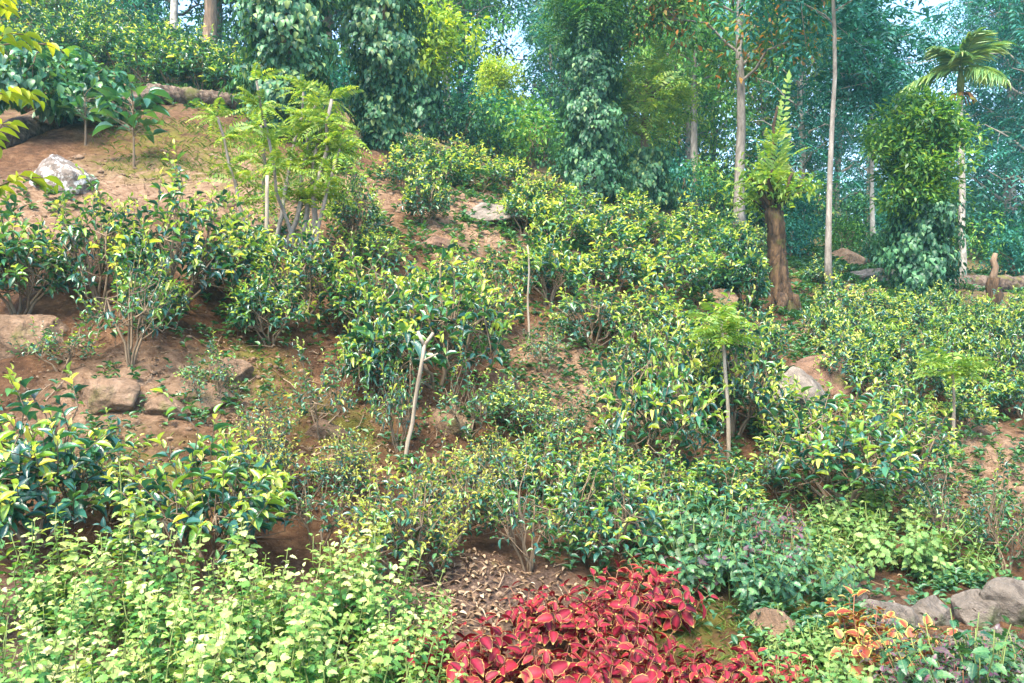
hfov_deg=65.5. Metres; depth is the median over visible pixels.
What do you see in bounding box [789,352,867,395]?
boulder
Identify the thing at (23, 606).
pale herb
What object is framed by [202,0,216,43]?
slender tree
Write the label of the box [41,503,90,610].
pale herb
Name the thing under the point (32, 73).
creeper
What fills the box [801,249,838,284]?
tea bush
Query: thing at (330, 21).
forest tree
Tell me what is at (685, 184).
shrub
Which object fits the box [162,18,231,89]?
tea bush
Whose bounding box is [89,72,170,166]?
broad leaved plant
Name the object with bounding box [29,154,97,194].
boulder
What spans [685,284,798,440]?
tea bush
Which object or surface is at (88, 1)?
shrub
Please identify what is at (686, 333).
tea bush
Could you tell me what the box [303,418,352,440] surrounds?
boulder
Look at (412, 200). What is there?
tea bush
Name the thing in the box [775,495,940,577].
lime herb
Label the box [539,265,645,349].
tea bush
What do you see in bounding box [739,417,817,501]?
tea bush
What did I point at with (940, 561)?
lime herb
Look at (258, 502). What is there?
tea bush
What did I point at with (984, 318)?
tea bush
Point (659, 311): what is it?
tea bush
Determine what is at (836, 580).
dark herb
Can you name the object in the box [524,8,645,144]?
forest tree
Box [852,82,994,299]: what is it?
vine clad tree
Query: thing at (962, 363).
sapling
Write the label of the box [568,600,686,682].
coleus plant
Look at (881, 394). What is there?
tea bush
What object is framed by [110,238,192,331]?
tea bush
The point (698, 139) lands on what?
forest tree
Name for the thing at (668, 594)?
coleus plant
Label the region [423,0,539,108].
forest tree
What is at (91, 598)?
pale herb
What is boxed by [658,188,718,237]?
tea bush
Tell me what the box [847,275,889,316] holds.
tea bush
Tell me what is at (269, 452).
tea bush
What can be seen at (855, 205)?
shrub
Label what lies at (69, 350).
tea bush
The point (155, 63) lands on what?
tea bush
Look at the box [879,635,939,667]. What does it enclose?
purple herb
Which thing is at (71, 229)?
tea bush
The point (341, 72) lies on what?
shrub
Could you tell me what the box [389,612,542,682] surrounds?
coleus plant
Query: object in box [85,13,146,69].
tea bush
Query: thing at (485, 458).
tea bush
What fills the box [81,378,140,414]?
boulder
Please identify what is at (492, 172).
tea bush
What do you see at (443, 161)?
tea bush
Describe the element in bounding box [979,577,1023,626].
boulder
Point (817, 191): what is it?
shrub
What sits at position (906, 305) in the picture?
tea bush
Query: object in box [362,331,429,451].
tea bush
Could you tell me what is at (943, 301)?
tea bush
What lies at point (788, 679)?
coleus plant
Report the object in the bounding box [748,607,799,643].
boulder
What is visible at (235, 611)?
pale herb
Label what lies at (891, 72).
slender tree
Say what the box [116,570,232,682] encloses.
pale herb
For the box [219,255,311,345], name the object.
tea bush
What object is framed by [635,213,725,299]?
tea bush
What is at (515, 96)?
wood
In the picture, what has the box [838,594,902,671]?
coleus plant
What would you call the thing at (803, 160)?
forest tree
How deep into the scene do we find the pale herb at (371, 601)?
3.25 m
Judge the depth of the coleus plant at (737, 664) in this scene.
3.27 m
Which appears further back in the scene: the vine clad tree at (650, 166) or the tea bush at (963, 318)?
the vine clad tree at (650, 166)
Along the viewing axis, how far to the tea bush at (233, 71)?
17.17 m
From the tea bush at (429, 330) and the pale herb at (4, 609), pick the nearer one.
the pale herb at (4, 609)
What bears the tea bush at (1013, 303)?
on the ground at (66, 142)
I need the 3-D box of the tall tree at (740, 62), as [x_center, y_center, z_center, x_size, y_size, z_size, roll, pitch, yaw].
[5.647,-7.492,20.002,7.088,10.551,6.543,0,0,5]
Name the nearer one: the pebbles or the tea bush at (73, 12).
the pebbles
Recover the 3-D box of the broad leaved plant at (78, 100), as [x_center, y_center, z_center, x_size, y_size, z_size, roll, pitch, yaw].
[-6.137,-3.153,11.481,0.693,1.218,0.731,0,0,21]
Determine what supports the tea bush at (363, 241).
on the ground at (66, 142)
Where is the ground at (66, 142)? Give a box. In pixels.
[0,18,1023,682]
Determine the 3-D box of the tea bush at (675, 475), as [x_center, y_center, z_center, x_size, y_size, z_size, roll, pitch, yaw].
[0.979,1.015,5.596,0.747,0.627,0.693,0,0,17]
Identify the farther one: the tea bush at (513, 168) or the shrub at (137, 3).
the shrub at (137, 3)
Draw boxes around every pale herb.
[0,517,85,645]
[0,579,113,682]
[0,605,93,682]
[5,520,137,636]
[7,628,169,682]
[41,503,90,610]
[45,556,160,659]
[59,600,252,682]
[66,519,209,644]
[67,608,174,682]
[106,458,160,610]
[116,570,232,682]
[129,619,290,682]
[163,553,315,682]
[163,557,234,639]
[210,592,375,682]
[214,558,358,682]
[216,552,302,638]
[222,509,261,604]
[229,535,366,654]
[251,614,438,682]
[303,522,403,655]
[306,598,407,682]
[333,630,467,682]
[338,541,454,659]
[342,509,386,615]
[371,593,458,682]
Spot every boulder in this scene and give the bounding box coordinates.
[0,314,69,359]
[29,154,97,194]
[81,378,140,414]
[142,394,191,420]
[161,380,236,414]
[206,357,253,388]
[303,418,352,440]
[414,236,491,255]
[429,406,472,436]
[464,202,529,224]
[480,372,518,398]
[592,207,635,224]
[702,288,738,309]
[746,366,826,418]
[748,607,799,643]
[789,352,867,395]
[818,578,867,605]
[832,248,870,264]
[848,288,882,307]
[851,268,895,286]
[862,599,919,636]
[911,595,951,626]
[939,628,979,644]
[950,588,1001,627]
[977,626,1023,661]
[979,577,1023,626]
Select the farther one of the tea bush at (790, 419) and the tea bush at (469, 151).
the tea bush at (469, 151)
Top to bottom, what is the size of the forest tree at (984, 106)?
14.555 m
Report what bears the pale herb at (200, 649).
on the ground at (66, 142)
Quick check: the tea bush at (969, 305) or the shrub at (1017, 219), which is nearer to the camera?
the tea bush at (969, 305)
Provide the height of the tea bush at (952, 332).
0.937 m
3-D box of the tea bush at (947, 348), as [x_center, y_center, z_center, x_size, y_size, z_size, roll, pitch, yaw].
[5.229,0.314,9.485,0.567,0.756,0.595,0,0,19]
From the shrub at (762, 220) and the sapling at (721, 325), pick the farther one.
the shrub at (762, 220)
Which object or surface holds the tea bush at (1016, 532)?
on the ground at (66, 142)
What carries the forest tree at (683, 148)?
on the ground at (66, 142)
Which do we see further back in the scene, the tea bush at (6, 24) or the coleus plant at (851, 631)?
the tea bush at (6, 24)
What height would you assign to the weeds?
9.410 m
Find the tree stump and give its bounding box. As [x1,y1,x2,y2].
[985,253,1003,318]
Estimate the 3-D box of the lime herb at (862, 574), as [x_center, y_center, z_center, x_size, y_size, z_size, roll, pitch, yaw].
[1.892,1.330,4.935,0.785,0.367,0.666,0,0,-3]
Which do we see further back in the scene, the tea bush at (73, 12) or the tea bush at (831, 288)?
the tea bush at (73, 12)
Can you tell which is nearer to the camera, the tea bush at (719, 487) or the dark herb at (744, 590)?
the dark herb at (744, 590)
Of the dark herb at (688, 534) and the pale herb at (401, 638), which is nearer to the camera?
the pale herb at (401, 638)
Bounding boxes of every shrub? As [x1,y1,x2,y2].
[16,0,120,19]
[75,0,183,29]
[191,6,257,66]
[234,28,344,87]
[311,45,369,113]
[363,68,441,125]
[404,90,506,148]
[436,61,521,144]
[454,84,538,157]
[471,89,576,169]
[490,81,561,163]
[500,93,623,179]
[564,132,684,191]
[633,134,690,184]
[667,156,731,211]
[669,151,761,214]
[700,156,770,209]
[712,181,799,231]
[747,186,840,242]
[754,211,822,257]
[761,171,869,234]
[801,214,880,253]
[807,184,885,241]
[844,216,896,264]
[850,192,897,241]
[937,184,1023,252]
[941,204,1014,263]
[951,238,979,271]
[955,188,1018,260]
[966,202,1023,265]
[971,223,1023,276]
[971,233,1022,273]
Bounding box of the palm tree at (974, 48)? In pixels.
[895,27,1017,275]
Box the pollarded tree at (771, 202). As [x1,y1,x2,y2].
[717,70,824,317]
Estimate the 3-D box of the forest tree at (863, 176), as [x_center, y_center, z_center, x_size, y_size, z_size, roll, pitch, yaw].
[17.637,-9.795,40.173,5.934,10.323,6.558,0,0,-3]
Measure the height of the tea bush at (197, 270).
1.571 m
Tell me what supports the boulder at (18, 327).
on the ground at (66, 142)
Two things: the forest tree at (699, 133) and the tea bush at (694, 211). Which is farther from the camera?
the forest tree at (699, 133)
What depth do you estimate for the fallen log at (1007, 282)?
17.84 m
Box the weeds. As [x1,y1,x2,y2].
[0,56,1023,682]
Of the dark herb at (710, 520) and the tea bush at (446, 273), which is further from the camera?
the tea bush at (446, 273)
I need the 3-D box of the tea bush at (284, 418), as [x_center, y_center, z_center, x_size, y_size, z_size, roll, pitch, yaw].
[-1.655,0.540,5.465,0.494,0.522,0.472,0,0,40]
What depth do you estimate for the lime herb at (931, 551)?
5.38 m
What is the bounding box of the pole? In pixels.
[264,175,268,279]
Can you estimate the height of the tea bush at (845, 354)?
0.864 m
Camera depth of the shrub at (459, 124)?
22.82 m
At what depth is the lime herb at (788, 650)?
3.65 m
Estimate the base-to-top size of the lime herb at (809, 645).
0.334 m
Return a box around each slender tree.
[169,0,177,41]
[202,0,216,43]
[621,0,798,208]
[684,0,928,292]
[774,0,996,256]
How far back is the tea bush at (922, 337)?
10.19 m
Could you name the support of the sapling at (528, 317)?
on the ground at (66, 142)
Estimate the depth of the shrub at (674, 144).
29.61 m
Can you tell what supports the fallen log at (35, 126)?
on the ground at (66, 142)
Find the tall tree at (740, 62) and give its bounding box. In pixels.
[621,0,841,226]
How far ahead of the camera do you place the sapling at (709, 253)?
11.49 m
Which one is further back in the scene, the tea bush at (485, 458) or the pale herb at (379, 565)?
the tea bush at (485, 458)
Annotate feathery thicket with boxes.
[186,62,377,262]
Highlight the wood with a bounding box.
[1,0,1023,244]
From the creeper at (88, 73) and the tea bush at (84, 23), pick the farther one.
the tea bush at (84, 23)
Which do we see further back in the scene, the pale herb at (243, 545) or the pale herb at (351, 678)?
the pale herb at (243, 545)
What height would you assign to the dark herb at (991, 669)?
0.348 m
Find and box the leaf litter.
[0,150,1023,682]
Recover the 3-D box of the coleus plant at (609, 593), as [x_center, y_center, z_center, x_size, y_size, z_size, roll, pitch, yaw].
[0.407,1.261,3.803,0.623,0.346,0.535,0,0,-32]
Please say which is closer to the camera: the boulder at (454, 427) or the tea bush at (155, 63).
the boulder at (454, 427)
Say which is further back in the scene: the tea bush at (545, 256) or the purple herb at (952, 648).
the tea bush at (545, 256)
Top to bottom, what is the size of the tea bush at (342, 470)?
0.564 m
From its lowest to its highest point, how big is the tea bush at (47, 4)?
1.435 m
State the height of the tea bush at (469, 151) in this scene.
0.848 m
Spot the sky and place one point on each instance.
(916, 8)
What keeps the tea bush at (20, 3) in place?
on the ground at (66, 142)
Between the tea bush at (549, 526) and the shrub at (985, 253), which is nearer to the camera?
the tea bush at (549, 526)
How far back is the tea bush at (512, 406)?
6.38 m
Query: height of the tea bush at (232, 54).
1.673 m
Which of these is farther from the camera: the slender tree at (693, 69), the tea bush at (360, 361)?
the slender tree at (693, 69)
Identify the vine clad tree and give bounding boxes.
[217,0,349,143]
[332,0,441,155]
[397,0,496,141]
[520,0,659,204]
[597,33,721,210]
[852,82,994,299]
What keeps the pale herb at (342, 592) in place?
on the ground at (66, 142)
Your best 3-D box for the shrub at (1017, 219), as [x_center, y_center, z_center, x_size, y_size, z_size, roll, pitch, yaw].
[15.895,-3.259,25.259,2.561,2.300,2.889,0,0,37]
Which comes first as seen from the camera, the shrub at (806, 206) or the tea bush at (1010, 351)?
the tea bush at (1010, 351)
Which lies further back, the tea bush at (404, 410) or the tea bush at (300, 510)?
the tea bush at (404, 410)
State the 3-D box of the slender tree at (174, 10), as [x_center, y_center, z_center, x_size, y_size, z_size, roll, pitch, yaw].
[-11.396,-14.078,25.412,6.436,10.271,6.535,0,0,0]
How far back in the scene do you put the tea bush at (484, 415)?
6.20 m
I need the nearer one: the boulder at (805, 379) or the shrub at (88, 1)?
the boulder at (805, 379)
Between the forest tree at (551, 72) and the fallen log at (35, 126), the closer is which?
the fallen log at (35, 126)
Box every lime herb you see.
[734,651,888,682]
[744,616,885,682]
[745,601,852,679]
[764,644,941,682]
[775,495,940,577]
[775,522,881,582]
[792,474,938,533]
[837,503,983,574]
[890,531,1008,586]
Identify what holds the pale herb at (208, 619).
on the ground at (66, 142)
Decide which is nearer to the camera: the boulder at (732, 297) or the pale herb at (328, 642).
the pale herb at (328, 642)
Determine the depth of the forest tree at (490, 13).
37.99 m
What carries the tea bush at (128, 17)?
on the ground at (66, 142)
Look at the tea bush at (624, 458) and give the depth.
5.63 m
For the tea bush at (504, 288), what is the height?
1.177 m
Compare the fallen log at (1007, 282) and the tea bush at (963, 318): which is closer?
the tea bush at (963, 318)
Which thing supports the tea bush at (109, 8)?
on the ground at (66, 142)
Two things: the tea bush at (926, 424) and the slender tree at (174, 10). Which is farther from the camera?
the slender tree at (174, 10)
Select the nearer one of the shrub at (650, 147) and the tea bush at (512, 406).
the tea bush at (512, 406)
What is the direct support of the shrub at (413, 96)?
on the ground at (66, 142)
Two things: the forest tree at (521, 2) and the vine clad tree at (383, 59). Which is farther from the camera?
the forest tree at (521, 2)
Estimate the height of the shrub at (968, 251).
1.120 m
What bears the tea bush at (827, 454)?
on the ground at (66, 142)
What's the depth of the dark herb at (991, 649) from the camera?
3.50 m
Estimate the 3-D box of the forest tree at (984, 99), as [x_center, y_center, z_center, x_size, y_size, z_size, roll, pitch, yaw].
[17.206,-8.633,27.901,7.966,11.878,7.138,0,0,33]
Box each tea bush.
[0,0,48,28]
[0,4,43,62]
[0,187,90,314]
[0,361,152,560]
[6,312,105,373]
[9,6,60,47]
[25,0,72,17]
[31,163,163,308]
[33,12,95,65]
[43,0,101,37]
[56,406,169,522]
[59,0,118,61]
[70,221,183,366]
[80,0,132,31]
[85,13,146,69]
[91,388,298,581]
[98,139,254,312]
[106,7,152,46]
[109,11,173,85]
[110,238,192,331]
[136,28,208,85]
[140,3,192,52]
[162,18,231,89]
[170,26,217,56]
[173,330,243,403]
[181,179,285,299]
[197,43,251,94]
[200,28,241,78]
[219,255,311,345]
[221,399,307,490]
[227,49,271,94]
[233,383,303,442]
[249,212,351,324]
[280,336,361,440]
[281,456,367,548]
[303,124,358,171]
[304,423,379,501]
[305,231,425,332]
[321,151,387,239]
[332,445,471,584]
[335,285,411,404]
[346,216,409,268]
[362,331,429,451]
[366,236,522,392]
[375,140,429,191]
[389,129,437,161]
[391,262,459,321]
[397,154,454,225]
[399,424,513,546]
[406,138,471,190]
[411,287,487,348]
[415,244,489,295]
[427,344,514,442]
[432,132,484,171]
[447,141,510,191]
[448,417,528,493]
[455,236,527,335]
[475,432,584,571]
[477,155,531,188]
[485,370,555,431]
[494,169,557,236]
[508,210,590,306]
[509,417,593,499]
[516,312,569,371]
[521,387,591,451]
[522,167,576,203]
[527,189,600,249]
[533,424,680,565]
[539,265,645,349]
[548,176,609,221]
[563,204,641,251]
[580,225,655,294]
[581,341,636,418]
[584,433,664,504]
[590,306,728,476]
[598,187,654,224]
[603,257,687,338]
[605,304,669,384]
[605,442,704,523]
[612,205,686,245]
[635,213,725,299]
[654,287,728,360]
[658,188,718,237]
[659,320,742,411]
[663,207,740,251]
[672,442,768,512]
[681,208,766,292]
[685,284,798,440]
[695,211,758,247]
[711,228,773,311]
[728,304,794,364]
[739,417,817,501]
[746,367,834,452]
[747,218,767,255]
[750,368,938,510]
[796,286,850,341]
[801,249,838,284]
[808,307,872,358]
[813,264,866,314]
[813,321,875,381]
[824,283,871,333]
[840,325,909,398]
[844,378,964,492]
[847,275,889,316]
[852,314,902,365]
[858,289,915,324]
[870,358,936,426]
[878,283,925,311]
[886,311,944,364]
[896,336,954,401]
[898,282,947,330]
[907,452,986,547]
[918,305,981,360]
[921,279,963,318]
[927,384,1000,431]
[931,336,976,390]
[938,303,981,338]
[949,351,1021,408]
[953,308,1007,370]
[957,291,996,317]
[965,442,1023,571]
[966,287,1016,338]
[986,317,1023,381]
[987,347,1023,418]
[989,302,1023,346]
[992,286,1023,318]
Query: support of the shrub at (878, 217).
on the ground at (66, 142)
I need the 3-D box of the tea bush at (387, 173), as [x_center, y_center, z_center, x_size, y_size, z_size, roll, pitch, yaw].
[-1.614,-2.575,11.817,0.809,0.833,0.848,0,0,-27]
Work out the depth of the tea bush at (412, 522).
4.13 m
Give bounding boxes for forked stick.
[403,331,437,468]
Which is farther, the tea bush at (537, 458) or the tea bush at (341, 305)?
the tea bush at (341, 305)
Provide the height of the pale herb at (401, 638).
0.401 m
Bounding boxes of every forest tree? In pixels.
[118,0,238,42]
[198,0,242,42]
[222,0,351,45]
[225,0,414,99]
[320,7,349,84]
[407,0,522,140]
[423,0,516,113]
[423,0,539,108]
[469,51,529,157]
[490,0,642,112]
[501,0,573,165]
[520,0,646,118]
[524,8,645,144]
[614,0,726,173]
[618,45,654,150]
[625,0,751,205]
[631,10,793,211]
[663,68,734,174]
[698,2,843,222]
[708,0,887,228]
[722,23,865,189]
[747,0,958,241]
[814,47,948,241]
[843,70,949,225]
[900,4,1023,230]
[903,0,1023,246]
[904,0,1023,247]
[916,0,1023,250]
[941,92,1002,220]
[950,2,1023,230]
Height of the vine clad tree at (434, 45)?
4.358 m
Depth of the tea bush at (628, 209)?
14.80 m
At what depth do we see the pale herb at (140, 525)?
3.67 m
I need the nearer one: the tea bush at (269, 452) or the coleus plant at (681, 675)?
the coleus plant at (681, 675)
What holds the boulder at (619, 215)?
on the ground at (66, 142)
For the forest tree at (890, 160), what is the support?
on the ground at (66, 142)
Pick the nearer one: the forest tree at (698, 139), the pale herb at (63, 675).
the pale herb at (63, 675)
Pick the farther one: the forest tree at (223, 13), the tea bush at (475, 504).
the forest tree at (223, 13)
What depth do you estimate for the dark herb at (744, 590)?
4.16 m
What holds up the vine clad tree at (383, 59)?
on the ground at (66, 142)
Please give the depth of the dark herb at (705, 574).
4.32 m
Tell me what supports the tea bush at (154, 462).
on the ground at (66, 142)
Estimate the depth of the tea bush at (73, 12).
20.79 m
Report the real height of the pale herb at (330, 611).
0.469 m
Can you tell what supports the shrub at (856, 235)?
on the ground at (66, 142)
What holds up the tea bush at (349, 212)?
on the ground at (66, 142)
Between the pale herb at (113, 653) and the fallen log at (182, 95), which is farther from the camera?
the fallen log at (182, 95)
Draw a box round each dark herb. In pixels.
[622,511,783,603]
[628,489,755,556]
[647,482,794,554]
[672,530,819,614]
[712,519,864,601]
[858,604,1023,682]
[932,635,1023,682]
[950,629,1023,682]
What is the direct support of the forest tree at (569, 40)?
on the ground at (66, 142)
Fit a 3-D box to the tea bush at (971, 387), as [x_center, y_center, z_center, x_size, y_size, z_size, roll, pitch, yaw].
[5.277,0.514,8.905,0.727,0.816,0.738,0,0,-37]
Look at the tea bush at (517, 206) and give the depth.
11.21 m
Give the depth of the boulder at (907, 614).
4.08 m
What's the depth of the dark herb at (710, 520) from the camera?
4.94 m
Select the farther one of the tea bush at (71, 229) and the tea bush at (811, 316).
the tea bush at (811, 316)
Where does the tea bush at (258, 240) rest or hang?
on the ground at (66, 142)
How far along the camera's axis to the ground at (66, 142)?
6.42 m
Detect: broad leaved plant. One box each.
[56,78,114,145]
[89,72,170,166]
[343,318,447,406]
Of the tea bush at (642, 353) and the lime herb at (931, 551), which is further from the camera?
the tea bush at (642, 353)
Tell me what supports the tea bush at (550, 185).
on the ground at (66, 142)
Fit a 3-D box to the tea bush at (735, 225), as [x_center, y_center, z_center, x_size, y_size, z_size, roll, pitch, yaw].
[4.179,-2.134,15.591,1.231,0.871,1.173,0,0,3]
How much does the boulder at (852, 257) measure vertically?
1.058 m
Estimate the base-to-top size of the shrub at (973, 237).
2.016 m
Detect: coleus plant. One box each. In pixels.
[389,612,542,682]
[476,617,631,682]
[499,581,615,651]
[530,559,662,651]
[541,622,676,682]
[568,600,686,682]
[602,555,718,634]
[621,641,739,682]
[680,636,782,682]
[749,652,831,682]
[823,586,957,679]
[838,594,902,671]
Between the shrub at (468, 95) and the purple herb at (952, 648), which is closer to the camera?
the purple herb at (952, 648)
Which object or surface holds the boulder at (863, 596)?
on the ground at (66, 142)
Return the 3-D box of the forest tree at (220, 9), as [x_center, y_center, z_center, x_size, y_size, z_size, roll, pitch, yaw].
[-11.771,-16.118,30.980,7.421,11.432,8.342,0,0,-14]
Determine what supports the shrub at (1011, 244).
on the ground at (66, 142)
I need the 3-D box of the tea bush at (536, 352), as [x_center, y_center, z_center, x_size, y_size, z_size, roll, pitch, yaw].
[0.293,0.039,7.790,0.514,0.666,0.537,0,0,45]
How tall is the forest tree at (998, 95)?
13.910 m
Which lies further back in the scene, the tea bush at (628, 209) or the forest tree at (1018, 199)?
the forest tree at (1018, 199)
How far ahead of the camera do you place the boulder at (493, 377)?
7.23 m
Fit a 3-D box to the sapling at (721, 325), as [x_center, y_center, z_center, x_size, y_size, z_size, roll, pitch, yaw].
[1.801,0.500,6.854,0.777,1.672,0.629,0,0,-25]
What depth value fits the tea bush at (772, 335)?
9.22 m
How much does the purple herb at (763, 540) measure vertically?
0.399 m
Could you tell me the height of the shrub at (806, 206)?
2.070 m
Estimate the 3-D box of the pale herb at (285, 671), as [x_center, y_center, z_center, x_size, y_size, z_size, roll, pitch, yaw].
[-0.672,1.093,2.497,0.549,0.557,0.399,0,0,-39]
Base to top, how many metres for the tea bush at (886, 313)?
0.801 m
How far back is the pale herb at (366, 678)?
2.56 m
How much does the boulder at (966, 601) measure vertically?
0.297 m
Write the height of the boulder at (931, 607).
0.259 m
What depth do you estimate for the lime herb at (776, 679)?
3.19 m
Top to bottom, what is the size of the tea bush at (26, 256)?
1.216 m
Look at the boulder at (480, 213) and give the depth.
11.45 m
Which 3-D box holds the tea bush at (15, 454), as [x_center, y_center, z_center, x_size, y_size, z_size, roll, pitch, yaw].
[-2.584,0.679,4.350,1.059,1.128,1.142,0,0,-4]
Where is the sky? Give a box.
[76,0,1023,227]
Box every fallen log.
[0,89,159,148]
[145,83,246,110]
[949,274,1023,293]
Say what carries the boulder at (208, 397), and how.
on the ground at (66, 142)
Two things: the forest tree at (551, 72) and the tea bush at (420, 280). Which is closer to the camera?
the tea bush at (420, 280)
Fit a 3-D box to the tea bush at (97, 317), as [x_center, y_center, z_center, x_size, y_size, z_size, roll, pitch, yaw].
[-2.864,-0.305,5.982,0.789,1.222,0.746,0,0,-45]
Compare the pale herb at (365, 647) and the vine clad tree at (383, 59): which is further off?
the vine clad tree at (383, 59)
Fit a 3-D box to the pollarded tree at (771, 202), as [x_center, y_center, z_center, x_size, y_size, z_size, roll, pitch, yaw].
[4.122,-2.274,12.690,1.586,4.208,1.329,0,0,0]
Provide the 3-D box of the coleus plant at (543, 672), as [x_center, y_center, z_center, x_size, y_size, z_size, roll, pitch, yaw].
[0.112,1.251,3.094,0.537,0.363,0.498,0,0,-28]
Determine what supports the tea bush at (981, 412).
on the ground at (66, 142)
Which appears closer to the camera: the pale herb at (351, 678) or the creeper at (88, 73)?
the pale herb at (351, 678)
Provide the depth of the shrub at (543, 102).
28.92 m
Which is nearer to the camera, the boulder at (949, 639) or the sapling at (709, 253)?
the boulder at (949, 639)
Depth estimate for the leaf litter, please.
4.45 m
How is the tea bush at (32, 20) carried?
on the ground at (66, 142)
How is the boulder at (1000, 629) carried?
on the ground at (66, 142)
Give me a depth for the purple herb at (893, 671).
3.14 m
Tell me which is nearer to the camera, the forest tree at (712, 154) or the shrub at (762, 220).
the shrub at (762, 220)
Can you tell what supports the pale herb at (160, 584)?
on the ground at (66, 142)
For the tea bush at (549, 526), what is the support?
on the ground at (66, 142)
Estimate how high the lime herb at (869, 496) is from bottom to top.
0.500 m
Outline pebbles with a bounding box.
[0,149,1023,681]
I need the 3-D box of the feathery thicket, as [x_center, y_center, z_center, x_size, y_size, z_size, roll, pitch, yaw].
[-2.492,-1.872,8.570,1.729,2.207,1.595,0,0,-42]
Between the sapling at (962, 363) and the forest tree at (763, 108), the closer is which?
the sapling at (962, 363)
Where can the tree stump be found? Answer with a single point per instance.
(993, 280)
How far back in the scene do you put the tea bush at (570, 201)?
12.79 m
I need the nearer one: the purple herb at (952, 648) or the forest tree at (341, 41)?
the purple herb at (952, 648)
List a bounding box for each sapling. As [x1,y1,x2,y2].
[0,0,68,197]
[516,245,543,345]
[669,252,716,286]
[677,301,767,461]
[850,318,919,334]
[908,347,996,444]
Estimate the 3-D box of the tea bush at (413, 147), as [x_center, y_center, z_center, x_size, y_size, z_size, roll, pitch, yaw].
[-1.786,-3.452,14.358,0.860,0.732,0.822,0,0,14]
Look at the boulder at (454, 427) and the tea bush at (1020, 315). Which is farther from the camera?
the tea bush at (1020, 315)
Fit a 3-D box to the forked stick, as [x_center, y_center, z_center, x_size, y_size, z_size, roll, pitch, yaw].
[-0.665,0.463,5.709,0.272,1.081,0.044,0,0,-6]
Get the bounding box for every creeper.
[0,28,77,123]
[32,45,138,125]
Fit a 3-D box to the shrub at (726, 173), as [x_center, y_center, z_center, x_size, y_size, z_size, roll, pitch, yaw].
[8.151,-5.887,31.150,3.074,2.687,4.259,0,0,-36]
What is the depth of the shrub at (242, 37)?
24.54 m
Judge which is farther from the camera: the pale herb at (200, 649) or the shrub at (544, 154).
the shrub at (544, 154)
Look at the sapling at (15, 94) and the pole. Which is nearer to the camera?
the sapling at (15, 94)
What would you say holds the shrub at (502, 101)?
on the ground at (66, 142)
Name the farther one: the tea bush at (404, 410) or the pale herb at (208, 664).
the tea bush at (404, 410)
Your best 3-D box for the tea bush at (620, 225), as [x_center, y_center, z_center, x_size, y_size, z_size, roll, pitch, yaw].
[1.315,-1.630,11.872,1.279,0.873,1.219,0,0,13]
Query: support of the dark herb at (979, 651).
on the ground at (66, 142)
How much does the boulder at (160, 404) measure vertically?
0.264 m
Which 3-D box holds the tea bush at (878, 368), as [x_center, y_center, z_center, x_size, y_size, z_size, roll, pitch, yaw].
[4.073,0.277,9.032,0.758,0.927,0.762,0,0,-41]
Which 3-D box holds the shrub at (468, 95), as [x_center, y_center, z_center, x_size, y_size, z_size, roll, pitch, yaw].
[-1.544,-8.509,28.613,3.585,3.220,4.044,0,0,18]
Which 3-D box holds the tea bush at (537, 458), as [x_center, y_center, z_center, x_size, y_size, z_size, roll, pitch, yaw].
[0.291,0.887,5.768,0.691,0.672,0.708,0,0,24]
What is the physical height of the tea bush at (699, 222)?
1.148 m
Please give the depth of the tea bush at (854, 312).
11.53 m
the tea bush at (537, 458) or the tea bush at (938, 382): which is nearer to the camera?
the tea bush at (537, 458)
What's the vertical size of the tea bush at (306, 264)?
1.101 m
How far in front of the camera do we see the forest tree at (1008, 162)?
25.37 m
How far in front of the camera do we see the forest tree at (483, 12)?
28.79 m
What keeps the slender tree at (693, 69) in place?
on the ground at (66, 142)
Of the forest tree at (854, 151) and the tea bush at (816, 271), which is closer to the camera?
the tea bush at (816, 271)
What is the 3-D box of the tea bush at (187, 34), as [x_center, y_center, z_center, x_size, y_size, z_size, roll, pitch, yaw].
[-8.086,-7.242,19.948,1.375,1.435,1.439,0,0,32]
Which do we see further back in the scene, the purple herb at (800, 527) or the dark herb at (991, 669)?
the purple herb at (800, 527)
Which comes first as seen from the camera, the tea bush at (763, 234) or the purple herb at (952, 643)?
the purple herb at (952, 643)
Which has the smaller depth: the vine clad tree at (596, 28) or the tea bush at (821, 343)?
the tea bush at (821, 343)
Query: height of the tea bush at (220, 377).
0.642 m
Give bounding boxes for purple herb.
[713,516,814,583]
[738,502,806,546]
[833,601,898,637]
[859,629,998,682]
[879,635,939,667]
[904,632,965,668]
[916,617,1023,682]
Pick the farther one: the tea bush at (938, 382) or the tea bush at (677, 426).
the tea bush at (938, 382)
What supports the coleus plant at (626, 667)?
on the ground at (66, 142)
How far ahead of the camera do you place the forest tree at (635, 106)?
37.41 m
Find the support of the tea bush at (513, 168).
on the ground at (66, 142)
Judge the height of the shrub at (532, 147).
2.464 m
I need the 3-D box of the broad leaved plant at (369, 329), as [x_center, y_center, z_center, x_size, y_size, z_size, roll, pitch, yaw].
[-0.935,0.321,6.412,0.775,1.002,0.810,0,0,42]
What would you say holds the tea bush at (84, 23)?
on the ground at (66, 142)
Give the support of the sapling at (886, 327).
on the ground at (66, 142)
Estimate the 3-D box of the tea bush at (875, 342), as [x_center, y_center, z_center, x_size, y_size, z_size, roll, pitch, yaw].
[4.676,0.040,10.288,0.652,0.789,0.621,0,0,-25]
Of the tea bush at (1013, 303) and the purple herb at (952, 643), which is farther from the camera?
the tea bush at (1013, 303)
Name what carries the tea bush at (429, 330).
on the ground at (66, 142)
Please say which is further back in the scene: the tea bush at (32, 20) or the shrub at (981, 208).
the shrub at (981, 208)
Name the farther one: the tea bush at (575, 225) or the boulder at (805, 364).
the tea bush at (575, 225)

